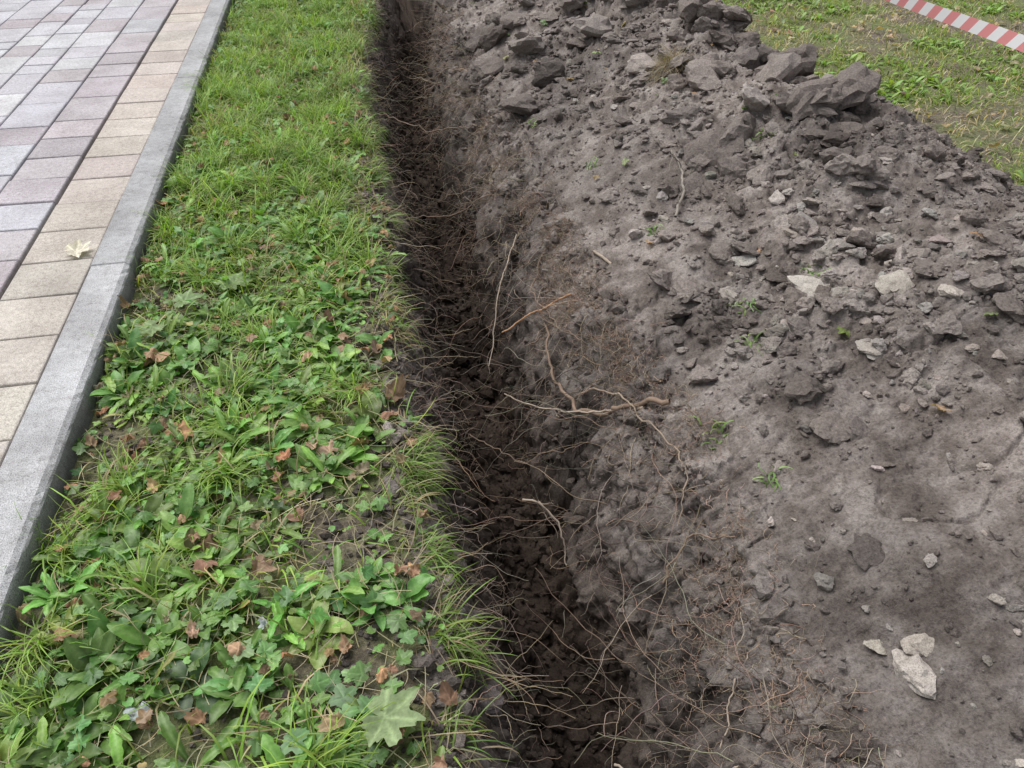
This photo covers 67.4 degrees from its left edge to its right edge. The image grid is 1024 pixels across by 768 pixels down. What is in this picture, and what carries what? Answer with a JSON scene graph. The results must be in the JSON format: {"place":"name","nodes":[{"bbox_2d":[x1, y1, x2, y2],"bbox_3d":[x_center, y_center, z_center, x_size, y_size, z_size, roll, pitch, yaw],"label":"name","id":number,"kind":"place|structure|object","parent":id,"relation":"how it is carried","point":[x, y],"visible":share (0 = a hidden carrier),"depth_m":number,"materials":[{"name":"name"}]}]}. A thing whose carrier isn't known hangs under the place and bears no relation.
{"place":"outdoors","nodes":[
{"label":"outdoors","id":0,"kind":"place"},
{"bbox_2d":[0,0,1023,767],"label":"ground","id":1,"kind":"structure","parent":0,"point":[388,648],"depth_m":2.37,"materials":[{"name":"green plant"}]},
{"bbox_2d":[0,0,210,466],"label":"paver walkway","id":2,"kind":"structure","parent":1,"relation":"on","point":[85,86],"depth_m":4.08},
{"bbox_2d":[0,0,234,679],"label":"curb","id":3,"kind":"structure","parent":1,"relation":"on","point":[55,422],"depth_m":2.53,"materials":[{"name":"concrete"}]},
{"bbox_2d":[123,616,267,720],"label":"flowers","id":4,"kind":"object","parent":1,"relation":"on","point":[128,709],"visible":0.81,"depth_m":1.64,"materials":[{"name":"white plant"}]},
{"bbox_2d":[0,0,455,767],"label":"broadleaf weeds","id":5,"kind":"object","parent":1,"relation":"on","point":[218,688],"visible":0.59,"depth_m":2.05,"materials":[{"name":"green plant"}]},
{"bbox_2d":[0,0,458,767],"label":"clover and buttercup","id":6,"kind":"object","parent":1,"relation":"on","point":[358,672],"visible":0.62,"depth_m":1.94,"materials":[{"name":"green plant"}]},
{"bbox_2d":[15,45,457,767],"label":"fallen leaves","id":7,"kind":"object","parent":1,"relation":"on","point":[397,717],"visible":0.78,"depth_m":2.09,"materials":[{"name":"brown plant"}]},
{"bbox_2d":[0,0,1023,767],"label":"soil clods","id":8,"kind":"object","parent":1,"relation":"on","point":[854,86],"visible":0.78,"depth_m":2.78,"materials":[{"name":"brown soil"}]},
{"bbox_2d":[350,0,836,767],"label":"trench","id":9,"kind":"object","parent":1,"relation":"on","point":[632,562],"visible":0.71,"depth_m":2.58,"materials":[{"name":"soil"}]},
{"bbox_2d":[377,113,476,137],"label":"tree root","id":10,"kind":"object","parent":9,"relation":"attached to","point":[422,128],"visible":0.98,"depth_m":4.64,"materials":[{"name":"brown plant"}]},
{"bbox_2d":[410,190,490,218],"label":"tree root","id":11,"kind":"object","parent":9,"relation":"attached to","point":[456,211],"visible":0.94,"depth_m":3.88,"materials":[{"name":"brown plant"}]},
{"bbox_2d":[487,234,516,372],"bbox_3d":[-0.038,-0.357,3.290,0.057,0.301,0.648,7,39,9],"label":"tree root","id":12,"kind":"object","parent":9,"relation":"attached to","point":[496,302],"visible":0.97,"depth_m":3.22,"materials":[{"name":"brown plant"}]},
{"bbox_2d":[469,430,575,463],"bbox_3d":[0.026,0.200,2.617,0.382,0.202,0.085,9,39,11],"label":"tree root","id":13,"kind":"object","parent":9,"relation":"attached to","point":[526,453],"visible":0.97,"depth_m":2.63,"materials":[{"name":"brown plant"}]},
{"bbox_2d":[502,293,571,332],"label":"tree root","id":14,"kind":"object","parent":9,"relation":"attached to","point":[514,324],"visible":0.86,"depth_m":2.91,"materials":[{"name":"brown plant"}]},
{"bbox_2d":[522,499,566,565],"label":"tree root","id":15,"kind":"object","parent":9,"relation":"attached to","point":[547,510],"visible":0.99,"depth_m":2.41,"materials":[{"name":"brown plant"}]},
{"bbox_2d":[529,254,581,340],"bbox_3d":[0.151,-0.331,2.951,0.110,0.168,0.650,-7,39,-9],"label":"tree root","id":16,"kind":"object","parent":9,"relation":"attached to","point":[530,289],"visible":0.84,"depth_m":3.05,"materials":[{"name":"brown plant"}]},
{"bbox_2d":[504,393,643,414],"bbox_3d":[0.193,0.050,2.560,0.128,0.260,0.562,-26,45,-29],"label":"tree root","id":17,"kind":"object","parent":9,"relation":"attached to","point":[604,410],"visible":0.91,"depth_m":2.54,"materials":[{"name":"brown plant"}]},
{"bbox_2d":[535,323,670,417],"bbox_3d":[0.219,-0.036,2.583,0.192,0.260,0.769,-18,42,-21],"label":"tree root","id":18,"kind":"object","parent":9,"relation":"attached to","point":[653,400],"visible":0.8,"depth_m":2.49,"materials":[{"name":"brown plant"}]},
{"bbox_2d":[582,387,688,525],"bbox_3d":[0.377,0.151,2.254,0.100,0.183,0.675,-11,40,-13],"label":"tree root","id":19,"kind":"object","parent":9,"relation":"attached to","point":[666,441],"visible":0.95,"depth_m":2.23,"materials":[{"name":"brown plant"}]},
{"bbox_2d":[614,754,739,767],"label":"tree root","id":20,"kind":"object","parent":9,"relation":"attached to","point":[620,766],"visible":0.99,"depth_m":1.75,"materials":[{"name":"brown plant"}]},
{"bbox_2d":[662,519,735,582],"bbox_3d":[0.449,0.407,1.921,0.138,0.246,0.145,-25,45,-28],"label":"tree root","id":21,"kind":"object","parent":9,"relation":"attached to","point":[667,566],"visible":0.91,"depth_m":1.96,"materials":[{"name":"brown plant"}]},
{"bbox_2d":[696,653,748,748],"bbox_3d":[0.475,0.688,1.727,0.124,0.184,0.211,4,39,5],"label":"tree root","id":22,"kind":"object","parent":9,"relation":"attached to","point":[727,705],"visible":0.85,"depth_m":1.70,"materials":[{"name":"brown plant"}]},
{"bbox_2d":[359,0,918,767],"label":"fine roots","id":23,"kind":"object","parent":1,"relation":"on","point":[573,298],"visible":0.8,"depth_m":2.43,"materials":[{"name":"brown plant"}]},
{"bbox_2d":[445,0,1023,767],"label":"dirt mound","id":24,"kind":"object","parent":1,"relation":"on","point":[961,584],"visible":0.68,"depth_m":2.08,"materials":[{"name":"soil"}]},
{"bbox_2d":[593,250,611,263],"bbox_3d":[0.349,-0.487,2.961,0.013,0.016,0.109,-22,43,-25],"label":"wood chip","id":25,"kind":"object","parent":24,"relation":"on","point":[602,257],"visible":1,"depth_m":2.96,"materials":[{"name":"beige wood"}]},
{"bbox_2d":[460,0,831,490],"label":"weeds","id":26,"kind":"object","parent":24,"relation":"on","point":[663,65],"visible":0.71,"depth_m":2.92,"materials":[{"name":"green plant"}]},
{"bbox_2d":[669,149,691,217],"bbox_3d":[0.671,-0.830,3.074,0.094,0.117,0.509,7,39,9],"label":"twig","id":27,"kind":"object","parent":24,"relation":"on","point":[682,192],"visible":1,"depth_m":3.02,"materials":[{"name":"wood"}]},
{"bbox_2d":[503,1,998,410],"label":"scattered leaves","id":28,"kind":"object","parent":24,"relation":"on","point":[625,160],"visible":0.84,"depth_m":3.32,"materials":[{"name":"green plant"}]},
{"bbox_2d":[460,13,1023,766],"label":"rubble stones","id":29,"kind":"object","parent":1,"relation":"on","point":[914,671],"visible":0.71,"depth_m":2.29,"materials":[{"name":"grey stone"}]},
{"bbox_2d":[716,0,1023,185],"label":"lawn","id":30,"kind":"structure","parent":1,"relation":"on","point":[925,47],"depth_m":5.50,"materials":[{"name":"green plant"}]},
{"bbox_2d":[885,0,1023,52],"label":"barrier tape","id":31,"kind":"object","parent":30,"relation":"on","point":[1000,35],"visible":1,"depth_m":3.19,"materials":[{"name":"plastic"}]},
{"bbox_2d":[722,0,1023,181],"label":"lawn weeds","id":32,"kind":"object","parent":1,"relation":"on","point":[931,79],"visible":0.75,"depth_m":5.44,"materials":[{"name":"green plant"}]}
]}

